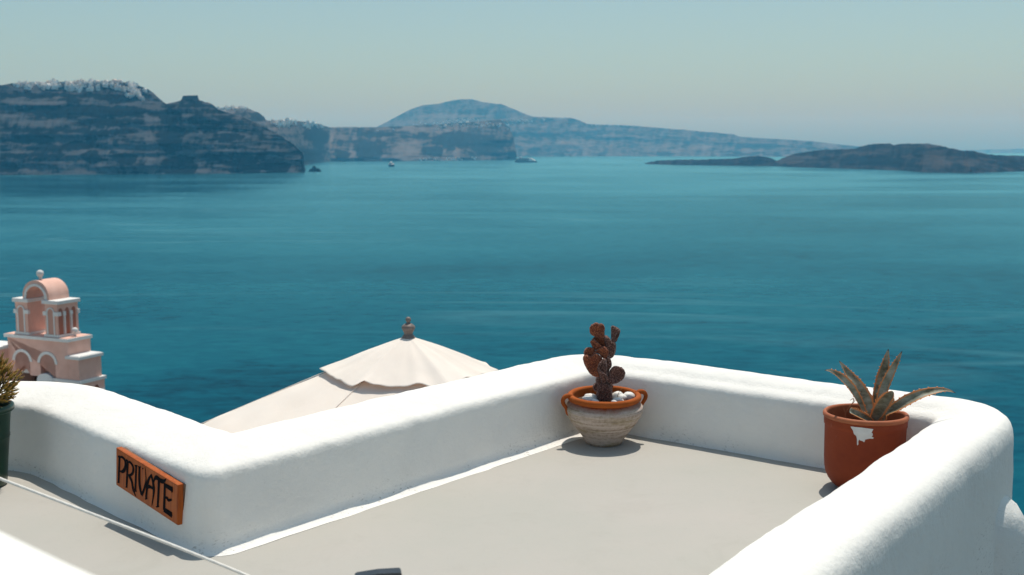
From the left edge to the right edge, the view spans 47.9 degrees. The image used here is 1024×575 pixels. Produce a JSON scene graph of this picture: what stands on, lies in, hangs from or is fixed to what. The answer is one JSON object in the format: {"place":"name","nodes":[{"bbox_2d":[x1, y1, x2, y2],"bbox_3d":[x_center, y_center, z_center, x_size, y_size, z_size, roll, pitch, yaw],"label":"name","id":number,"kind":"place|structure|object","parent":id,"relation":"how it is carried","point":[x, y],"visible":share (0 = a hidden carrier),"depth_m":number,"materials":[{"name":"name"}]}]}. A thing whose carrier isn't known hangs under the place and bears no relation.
{"place":"outdoors","nodes":[
{"label":"outdoors","id":0,"kind":"place"},
{"bbox_2d":[0,81,304,174],"bbox_3d":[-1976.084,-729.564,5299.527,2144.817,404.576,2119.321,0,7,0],"label":"hills","id":1,"kind":"structure","parent":0,"point":[108,130],"depth_m":4787.31,"materials":[{"name":"stone"}]},
{"bbox_2d":[201,317,497,432],"bbox_3d":[-0.709,1.546,8.041,3.440,2.713,3.048,0,7,0],"label":"parasol","id":2,"kind":"object","parent":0,"point":[408,361],"visible":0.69,"depth_m":7.63,"materials":[{"name":"beige fabric"}]},
{"bbox_2d":[220,109,516,164],"bbox_3d":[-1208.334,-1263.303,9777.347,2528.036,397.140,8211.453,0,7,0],"label":"hills","id":3,"kind":"structure","parent":0,"point":[314,144],"depth_m":10100.37,"materials":[{"name":"stone"}]},
{"bbox_2d":[0,434,838,574],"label":"terrace floor","id":4,"kind":"structure","parent":0,"point":[633,505],"depth_m":4.34,"materials":[{"name":"grey paint"}]},
{"bbox_2d":[0,399,14,486],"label":"green pot","id":5,"kind":"object","parent":4,"relation":"on","point":[6,409],"visible":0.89,"depth_m":4.79,"materials":[{"name":"ceramic"}]},
{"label":"soil","id":6,"kind":"object","parent":5,"relation":"in","visible":0},
{"bbox_2d":[0,351,23,402],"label":"potted bush","id":7,"kind":"object","parent":6,"relation":"in","point":[7,387],"visible":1,"depth_m":4.79,"materials":[{"name":"green plant"}]},
{"bbox_2d":[0,532,90,574],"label":"stair wall","id":8,"kind":"structure","parent":4,"relation":"on","point":[17,557],"depth_m":1.04,"materials":[{"name":"white paint"}]},
{"bbox_2d":[355,568,401,574],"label":"rope post","id":9,"kind":"object","parent":4,"relation":"on","point":[389,571],"visible":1,"depth_m":2.54,"materials":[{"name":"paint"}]},
{"bbox_2d":[0,477,248,574],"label":"rope","id":10,"kind":"object","parent":9,"relation":"attached to","point":[127,527],"visible":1,"depth_m":2.87,"materials":[{"name":"white fabric"}]},
{"bbox_2d":[0,354,1023,574],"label":"parapet wall","id":11,"kind":"structure","parent":4,"relation":"on","point":[932,495],"depth_m":4.51,"materials":[{"name":"white paint"}]},
{"bbox_2d":[116,447,185,524],"bbox_3d":[-1.326,0.722,4.227,0.040,0.150,0.480,-7,15,-44],"label":"private sign","id":12,"kind":"object","parent":11,"relation":"attached to","point":[157,489],"visible":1,"depth_m":4.19,"materials":[{"name":"brown wood"}]},
{"bbox_2d":[561,385,647,446],"bbox_3d":[0.440,0.621,5.512,0.375,0.258,0.374,3,7,22],"label":"handled pot","id":13,"kind":"object","parent":4,"relation":"on","point":[603,424],"visible":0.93,"depth_m":5.39,"materials":[{"name":"ceramic"}]},
{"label":"soil","id":14,"kind":"object","parent":13,"relation":"in","visible":0},
{"bbox_2d":[582,396,592,400],"bbox_3d":[0.360,0.532,5.456,0.055,0.036,0.046,-2,7,-19],"label":"pebble","id":15,"kind":"object","parent":14,"relation":"on","point":[588,398],"visible":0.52,"depth_m":5.44,"materials":[{"name":"white stone"}]},
{"bbox_2d":[584,393,596,398],"bbox_3d":[0.377,0.525,5.497,0.067,0.038,0.054,10,8,-18],"label":"pebble","id":16,"kind":"object","parent":14,"relation":"on","point":[593,396],"visible":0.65,"depth_m":5.48,"materials":[{"name":"white stone"}]},
{"bbox_2d":[583,322,624,401],"bbox_3d":[0.435,0.363,5.464,0.202,0.390,0.118,0,7,0],"label":"cactus","id":17,"kind":"object","parent":14,"relation":"in","point":[597,366],"visible":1,"depth_m":5.45,"materials":[{"name":"brown plant"}]},
{"bbox_2d":[612,391,622,397],"bbox_3d":[0.505,0.517,5.510,0.063,0.046,0.050,9,-9,-29],"label":"pebble","id":18,"kind":"object","parent":14,"relation":"on","point":[615,394],"visible":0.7,"depth_m":5.49,"materials":[{"name":"white stone"}]},
{"bbox_2d":[618,394,626,400],"bbox_3d":[0.525,0.526,5.485,0.048,0.039,0.043,-4,8,-31],"label":"pebble","id":19,"kind":"object","parent":14,"relation":"on","point":[623,396],"visible":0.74,"depth_m":5.47,"materials":[{"name":"white stone"}]},
{"bbox_2d":[624,392,634,399],"bbox_3d":[0.557,0.521,5.509,0.059,0.046,0.051,10,2,-24],"label":"pebble","id":20,"kind":"object","parent":14,"relation":"on","point":[630,395],"visible":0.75,"depth_m":5.49,"materials":[{"name":"white stone"}]},
{"bbox_2d":[823,403,909,486],"bbox_3d":[1.459,0.673,4.774,0.343,0.323,0.343,0,7,0],"label":"terracotta pot","id":21,"kind":"object","parent":4,"relation":"on","point":[854,446],"visible":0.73,"depth_m":4.64,"materials":[{"name":"orange ceramic"}]},
{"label":"soil","id":22,"kind":"object","parent":21,"relation":"in","visible":0},
{"bbox_2d":[825,349,954,420],"bbox_3d":[1.542,0.413,4.739,0.530,0.298,0.201,0,7,0],"label":"agave","id":23,"kind":"object","parent":22,"relation":"in","point":[880,404],"visible":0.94,"depth_m":4.73,"materials":[{"name":"green plant"}]},
{"bbox_2d":[0,153,1023,514],"bbox_3d":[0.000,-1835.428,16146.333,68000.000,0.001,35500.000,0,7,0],"label":"sea","id":24,"kind":"structure","parent":0,"point":[204,297],"depth_m":986.54,"materials":[{"name":"liquid"}]},
{"bbox_2d":[308,166,320,171],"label":"sea rock","id":25,"kind":"object","parent":24,"relation":"in","point":[314,169],"visible":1,"depth_m":5232.14,"materials":[{"name":"stone"}]},
{"bbox_2d":[515,157,536,161],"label":"cruise ship","id":26,"kind":"object","parent":24,"relation":"on","point":[520,159],"visible":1,"depth_m":8828.38,"materials":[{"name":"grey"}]},
{"bbox_2d":[0,0,1023,149],"label":"sky","id":27,"kind":"structure","parent":0,"point":[947,73],"materials":[{"name":"blue"}]},
{"bbox_2d":[378,99,659,155],"bbox_3d":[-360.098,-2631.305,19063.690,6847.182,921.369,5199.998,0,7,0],"label":"mountain","id":28,"kind":"structure","parent":0,"point":[455,110],"depth_m":18187.01,"materials":[{"name":"blue stone"}]},
{"bbox_2d":[499,117,860,156],"bbox_3d":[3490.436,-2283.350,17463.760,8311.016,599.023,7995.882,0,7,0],"label":"hills","id":29,"kind":"structure","parent":0,"point":[548,136],"depth_m":17038.65,"materials":[{"name":"stone"}]},
{"bbox_2d":[376,118,627,160],"bbox_3d":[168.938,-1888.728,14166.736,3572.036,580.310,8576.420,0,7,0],"label":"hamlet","id":30,"kind":"structure","parent":29,"relation":"on","point":[481,126],"depth_m":11218.58,"materials":[{"name":"white"}]},
{"bbox_2d":[645,156,775,165],"bbox_3d":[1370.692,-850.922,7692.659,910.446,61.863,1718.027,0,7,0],"label":"island","id":31,"kind":"structure","parent":0,"point":[755,161],"depth_m":7171.24,"materials":[{"name":"stone"}]},
{"bbox_2d":[772,143,1023,172],"bbox_3d":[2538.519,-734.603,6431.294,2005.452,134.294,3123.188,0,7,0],"label":"island","id":32,"kind":"structure","parent":0,"point":[928,158],"depth_m":5574.69,"materials":[{"name":"stone"}]},
{"bbox_2d":[962,149,1023,152],"bbox_3d":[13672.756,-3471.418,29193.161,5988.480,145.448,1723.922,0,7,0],"label":"hills","id":33,"kind":"structure","parent":0,"point":[1004,151],"depth_m":28646.63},
{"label":"hillside","id":34,"kind":"structure","parent":0,"visible":0},
{"bbox_2d":[0,341,9,379],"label":"pink church wall","id":35,"kind":"structure","parent":34,"relation":"on","point":[3,346],"depth_m":47.04,"materials":[{"name":"pink paint"}]},
{"bbox_2d":[4,270,106,389],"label":"bell tower","id":36,"kind":"structure","parent":34,"relation":"on","point":[48,341],"depth_m":46.34,"materials":[{"name":"pink paint"}]}
]}

